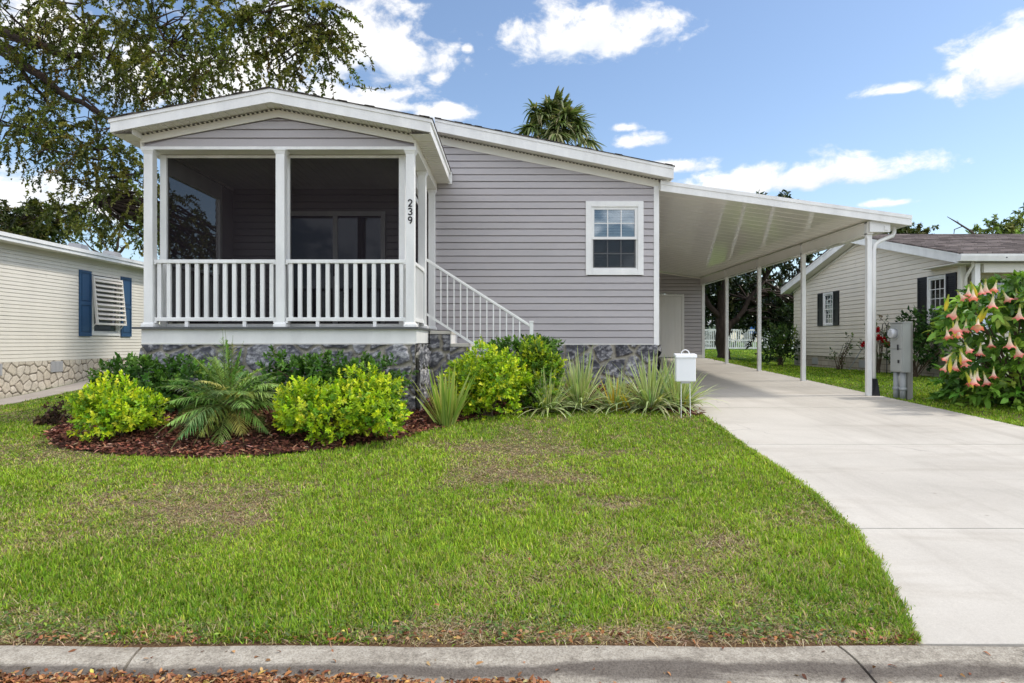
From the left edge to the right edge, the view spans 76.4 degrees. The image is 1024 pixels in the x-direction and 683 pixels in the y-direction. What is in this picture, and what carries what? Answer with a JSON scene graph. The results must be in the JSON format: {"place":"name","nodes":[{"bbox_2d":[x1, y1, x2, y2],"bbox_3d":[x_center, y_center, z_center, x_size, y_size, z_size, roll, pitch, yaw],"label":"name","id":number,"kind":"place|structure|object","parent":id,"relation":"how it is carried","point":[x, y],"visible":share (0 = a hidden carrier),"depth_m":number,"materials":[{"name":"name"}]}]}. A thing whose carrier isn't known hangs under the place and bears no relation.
{"place":"outdoors","nodes":[
{"label":"outdoors","id":0,"kind":"place"},
{"bbox_2d":[0,373,124,405],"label":"path","id":1,"kind":"structure","parent":0,"point":[49,392],"depth_m":14.01,"materials":[{"name":"concrete"}]},
{"bbox_2d":[0,342,1023,649],"bbox_3d":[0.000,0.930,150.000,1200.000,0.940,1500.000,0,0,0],"label":"ground","id":2,"kind":"structure","parent":0,"point":[374,534],"depth_m":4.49,"materials":[{"name":"green plant"}]},
{"bbox_2d":[0,191,92,244],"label":"leafy tree","id":3,"kind":"object","parent":2,"relation":"on","point":[18,221],"visible":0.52,"depth_m":32.96,"materials":[{"name":"green plant"}]},
{"bbox_2d":[32,396,70,426],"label":"dead plant","id":4,"kind":"object","parent":2,"relation":"on","point":[53,417],"visible":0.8,"depth_m":8.10,"materials":[{"name":"brown plant"}]},
{"bbox_2d":[0,231,153,398],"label":"ivory house","id":5,"kind":"structure","parent":2,"relation":"on","point":[70,313],"depth_m":15.12,"materials":[{"name":"beige plastic"}]},
{"bbox_2d":[92,275,119,335],"bbox_3d":[-10.511,-0.900,16.820,0.095,1.500,1.160,0,0,0],"label":"window","id":6,"kind":"structure","parent":5,"relation":"in","point":[98,330],"depth_m":16.86,"materials":[{"name":"white metal"}]},
{"bbox_2d":[62,217,159,252],"bbox_3d":[-15.840,-1.944,26.051,3.435,6.308,2.799,0,0,-18],"label":"bare tree","id":7,"kind":"object","parent":2,"relation":"on","point":[116,242],"visible":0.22,"depth_m":25.97,"materials":[{"name":"plant"}]},
{"bbox_2d":[0,0,390,258],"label":"oak tree","id":8,"kind":"object","parent":2,"relation":"on","point":[120,202],"visible":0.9,"depth_m":18.73,"materials":[{"name":"green plant"}]},
{"bbox_2d":[107,86,451,411],"bbox_3d":[-3.085,-0.948,9.788,4.160,4.596,3.024,0,0,0],"label":"screened porch","id":9,"kind":"object","parent":2,"relation":"on","point":[287,216],"visible":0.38,"depth_m":8.66,"materials":[{"name":"white wood"}]},
{"bbox_2d":[416,197,417,262],"bbox_3d":[-1.465,-1.215,10.305,0.070,2.010,1.000,0,0,0],"label":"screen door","id":10,"kind":"structure","parent":9,"relation":"in","point":[416,197],"depth_m":10.16,"materials":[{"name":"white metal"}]},
{"bbox_2d":[33,383,705,457],"bbox_3d":[-1.270,0.915,8.915,8.613,0.378,3.783,0,0,-27],"label":"mulch bed","id":11,"kind":"object","parent":2,"relation":"on","point":[279,438],"visible":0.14,"depth_m":6.88,"materials":[{"name":"brown wood"}]},
{"bbox_2d":[62,369,176,441],"bbox_3d":[-4.274,0.679,7.048,1.090,0.751,0.871,0,0,25],"label":"golden shrub","id":12,"kind":"object","parent":11,"relation":"on","point":[114,410],"visible":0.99,"depth_m":6.88,"materials":[{"name":"green plant"}]},
{"bbox_2d":[86,351,265,415],"bbox_3d":[-4.121,0.521,7.990,2.172,0.815,0.985,0,0,0],"label":"green shrub","id":13,"kind":"object","parent":11,"relation":"on","point":[159,373],"visible":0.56,"depth_m":7.85,"materials":[{"name":"green plant"}]},
{"bbox_2d":[154,328,303,452],"bbox_3d":[-3.185,0.556,7.147,1.640,1.418,1.624,0,0,31],"label":"date palm","id":14,"kind":"object","parent":11,"relation":"on","point":[232,391],"visible":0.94,"depth_m":6.93,"materials":[{"name":"green plant"}]},
{"bbox_2d":[253,344,418,406],"bbox_3d":[-2.192,0.465,8.082,2.144,0.871,0.793,0,0,5],"label":"green shrub","id":15,"kind":"object","parent":11,"relation":"on","point":[326,373],"visible":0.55,"depth_m":8.01,"materials":[{"name":"green plant"}]},
{"bbox_2d":[271,361,412,445],"bbox_3d":[-1.810,0.698,6.995,1.586,0.985,1.067,0,0,0],"label":"golden shrub","id":16,"kind":"object","parent":11,"relation":"on","point":[326,414],"visible":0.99,"depth_m":6.76,"materials":[{"name":"green plant"}]},
{"bbox_2d":[409,366,476,426],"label":"flax clump","id":17,"kind":"object","parent":11,"relation":"on","point":[448,405],"visible":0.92,"depth_m":7.92,"materials":[{"name":"green plant"}]},
{"bbox_2d":[433,335,532,420],"bbox_3d":[-0.408,0.483,8.734,1.394,1.172,1.090,0,0,0],"label":"golden shrub","id":18,"kind":"object","parent":11,"relation":"on","point":[496,377],"visible":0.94,"depth_m":8.49,"materials":[{"name":"green plant"}]},
{"bbox_2d":[484,333,564,406],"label":"green shrub","id":19,"kind":"object","parent":11,"relation":"on","point":[553,343],"visible":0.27,"depth_m":9.56,"materials":[{"name":"green plant"}]},
{"bbox_2d":[505,333,567,412],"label":"golden shrub","id":20,"kind":"object","parent":11,"relation":"on","point":[539,355],"visible":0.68,"depth_m":9.14,"materials":[{"name":"green plant"}]},
{"bbox_2d":[508,364,588,418],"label":"flax lily","id":21,"kind":"object","parent":11,"relation":"on","point":[549,401],"visible":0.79,"depth_m":8.98,"materials":[{"name":"green plant"}]},
{"bbox_2d":[546,345,635,413],"bbox_3d":[0.987,0.681,9.387,1.794,1.336,1.713,0,0,0],"label":"flax lily","id":22,"kind":"object","parent":11,"relation":"on","point":[581,390],"visible":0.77,"depth_m":9.29,"materials":[{"name":"green plant"}]},
{"bbox_2d":[574,369,651,415],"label":"flax lily","id":23,"kind":"object","parent":11,"relation":"on","point":[613,394],"visible":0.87,"depth_m":9.22,"materials":[{"name":"green plant"}]},
{"bbox_2d":[598,344,699,419],"bbox_3d":[2.010,0.692,9.290,1.658,1.329,1.839,0,0,-38],"label":"flax lily","id":24,"kind":"object","parent":11,"relation":"on","point":[645,393],"visible":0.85,"depth_m":9.19,"materials":[{"name":"green plant"}]},
{"bbox_2d":[637,356,727,413],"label":"flax lily","id":25,"kind":"object","parent":11,"relation":"on","point":[687,396],"visible":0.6,"depth_m":9.22,"materials":[{"name":"green plant"}]},
{"bbox_2d":[216,117,674,385],"bbox_3d":[-1.260,-1.241,18.488,7.880,4.882,15.624,0,0,0],"label":"manufactured home","id":26,"kind":"object","parent":2,"relation":"on","point":[556,240],"visible":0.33,"depth_m":10.98,"materials":[{"name":"grey plastic"}]},
{"bbox_2d":[586,201,643,275],"bbox_3d":[1.730,-1.742,11.021,0.973,1.245,0.120,0,0,0],"label":"window","id":27,"kind":"structure","parent":26,"relation":"in","point":[637,207],"depth_m":11.00,"materials":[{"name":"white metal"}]},
{"bbox_2d":[0,590,891,642],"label":"creeping weeds","id":28,"kind":"object","parent":2,"relation":"on","point":[708,621],"visible":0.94,"depth_m":2.82,"materials":[{"name":"green plant"}]},
{"bbox_2d":[0,421,924,649],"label":"dry thatch","id":29,"kind":"object","parent":2,"relation":"on","point":[564,640],"visible":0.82,"depth_m":3.14,"materials":[{"name":"brown plant"}]},
{"bbox_2d":[426,258,533,401],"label":"porch steps","id":30,"kind":"structure","parent":2,"relation":"on","point":[445,347],"depth_m":9.76,"materials":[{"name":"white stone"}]},
{"bbox_2d":[0,448,1003,682],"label":"fallen leaves","id":31,"kind":"object","parent":2,"relation":"on","point":[103,678],"visible":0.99,"depth_m":2.47,"materials":[{"name":"brown plant"}]},
{"bbox_2d":[0,645,1023,682],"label":"kerb","id":32,"kind":"structure","parent":2,"relation":"on","point":[692,664],"depth_m":2.56,"materials":[{"name":"concrete"}]},
{"bbox_2d":[512,86,606,150],"bbox_3d":[2.022,-5.831,31.925,4.827,13.273,5.466,0,0,-22],"label":"fan palm","id":33,"kind":"object","parent":2,"relation":"on","point":[557,114],"visible":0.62,"depth_m":31.02,"materials":[{"name":"green plant"}]},
{"bbox_2d":[659,272,704,357],"bbox_3d":[4.932,-0.990,21.226,4.500,3.064,2.166,0,0,-36],"label":"storage room","id":34,"kind":"object","parent":2,"relation":"on","point":[681,312],"visible":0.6,"depth_m":20.78,"materials":[{"name":"grey plastic"}]},
{"bbox_2d":[659,294,683,357],"bbox_3d":[4.990,-0.493,20.797,1.000,2.030,0.065,0,0,0],"label":"door","id":35,"kind":"structure","parent":34,"relation":"in","point":[671,306],"depth_m":20.78,"materials":[{"name":"metal"}]},
{"bbox_2d":[674,349,696,417],"bbox_3d":[2.320,0.587,8.716,0.286,0.964,0.119,0,0,0],"label":"flyer box","id":36,"kind":"object","parent":2,"relation":"on","point":[685,367],"visible":0.95,"depth_m":8.68,"materials":[{"name":"plastic"}]},
{"bbox_2d":[705,277,737,346],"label":"hedge tree","id":37,"kind":"object","parent":2,"relation":"on","point":[711,323],"visible":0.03,"depth_m":46.04,"materials":[{"name":"green plant"}]},
{"bbox_2d":[705,328,793,348],"bbox_3d":[13.740,-0.175,36.000,10.680,1.370,0.200,0,0,0],"label":"picket fence","id":38,"kind":"object","parent":2,"relation":"on","point":[730,340],"visible":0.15,"depth_m":35.98,"materials":[{"name":"white wood"}]},
{"bbox_2d":[705,264,796,346],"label":"hedge tree","id":39,"kind":"object","parent":2,"relation":"on","point":[755,273],"visible":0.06,"depth_m":46.92,"materials":[{"name":"green plant"}]},
{"bbox_2d":[705,188,808,359],"bbox_3d":[8.685,-2.502,25.438,7.344,6.677,6.348,0,0,-29],"label":"magnolia tree","id":40,"kind":"object","parent":2,"relation":"on","point":[772,309],"visible":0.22,"depth_m":25.06,"materials":[{"name":"green plant"}]},
{"bbox_2d":[754,322,800,364],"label":"leafy shrub","id":41,"kind":"object","parent":2,"relation":"on","point":[780,340],"visible":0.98,"depth_m":21.09,"materials":[{"name":"green plant"}]},
{"bbox_2d":[756,252,821,344],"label":"hedge tree","id":42,"kind":"object","parent":2,"relation":"on","point":[788,267],"visible":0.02,"depth_m":46.55,"materials":[{"name":"green plant"}]},
{"bbox_2d":[825,332,853,369],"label":"thin weed","id":43,"kind":"object","parent":2,"relation":"on","point":[840,362],"visible":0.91,"depth_m":17.99,"materials":[{"name":"green plant"}]},
{"bbox_2d":[881,323,888,373],"bbox_3d":[8.950,0.166,15.550,0.256,1.247,0.022,0,0,0],"label":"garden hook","id":44,"kind":"object","parent":2,"relation":"on","point":[886,340],"visible":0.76,"depth_m":15.55,"materials":[{"name":"metal"}]},
{"bbox_2d":[856,314,928,372],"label":"rose bush","id":45,"kind":"object","parent":2,"relation":"on","point":[881,342],"visible":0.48,"depth_m":15.91,"materials":[{"name":"green plant"}]},
{"bbox_2d":[887,321,912,399],"bbox_3d":[6.350,0.335,10.670,0.350,1.330,0.360,0,0,0],"label":"electric meter","id":46,"kind":"object","parent":2,"relation":"on","point":[900,335],"visible":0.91,"depth_m":10.60,"materials":[{"name":"grey metal"}]},
{"bbox_2d":[780,234,1023,378],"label":"beige house","id":47,"kind":"structure","parent":2,"relation":"on","point":[918,271],"depth_m":16.46,"materials":[{"name":"beige plastic"}]},
{"bbox_2d":[823,292,833,325],"bbox_3d":[9.413,-0.960,19.305,0.099,0.980,0.630,0,0,0],"label":"window","id":48,"kind":"structure","parent":47,"relation":"in","point":[827,297],"depth_m":19.37,"materials":[{"name":"white glass"}]},
{"bbox_2d":[927,275,944,341],"bbox_3d":[9.413,-0.725,14.380,0.099,1.450,0.640,0,0,0],"label":"window","id":49,"kind":"structure","parent":47,"relation":"in","point":[935,284],"depth_m":14.45,"materials":[{"name":"white glass"}]},
{"bbox_2d":[980,275,1021,332],"bbox_3d":[11.125,-0.840,14.595,1.950,1.280,0.099,0,0,0],"label":"window","id":50,"kind":"structure","parent":47,"relation":"in","point":[982,277],"depth_m":14.59,"materials":[{"name":"white metal"}]},
{"bbox_2d":[882,221,938,233],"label":"round tree","id":51,"kind":"object","parent":2,"relation":"on","point":[908,230],"visible":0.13,"depth_m":40.85,"materials":[{"name":"green plant"}]},
{"bbox_2d":[883,304,969,376],"bbox_3d":[9.024,-0.001,14.198,1.668,1.636,1.230,0,0,37],"label":"leafy shrub","id":52,"kind":"object","parent":2,"relation":"on","point":[919,339],"visible":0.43,"depth_m":14.14,"materials":[{"name":"green plant"}]},
{"bbox_2d":[923,269,1023,410],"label":"trumpet shrub","id":53,"kind":"object","parent":2,"relation":"on","point":[964,318],"visible":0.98,"depth_m":9.53,"materials":[{"name":"green plant"}]},
{"bbox_2d":[948,202,1023,233],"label":"yellow green tree","id":54,"kind":"object","parent":2,"relation":"on","point":[1015,226],"visible":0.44,"depth_m":27.68,"materials":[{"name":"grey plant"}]},
{"bbox_2d":[0,0,1023,341],"label":"sky","id":55,"kind":"structure","parent":0,"point":[915,108],"materials":[{"name":"blue"}]},
{"bbox_2d":[705,314,715,346],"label":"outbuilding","id":56,"kind":"structure","parent":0,"point":[714,327],"depth_m":57.00,"materials":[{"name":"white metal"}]},
{"bbox_2d":[659,358,1023,646],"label":"driveway","id":57,"kind":"structure","parent":0,"point":[929,500],"depth_m":5.41,"materials":[{"name":"concrete"}]},
{"bbox_2d":[659,180,911,395],"bbox_3d":[4.575,-0.873,17.125,4.190,3.624,12.550,0,0,0],"label":"carport","id":58,"kind":"object","parent":57,"relation":"on","point":[708,235],"visible":0.79,"depth_m":12.45,"materials":[{"name":"white metal"}]}
]}

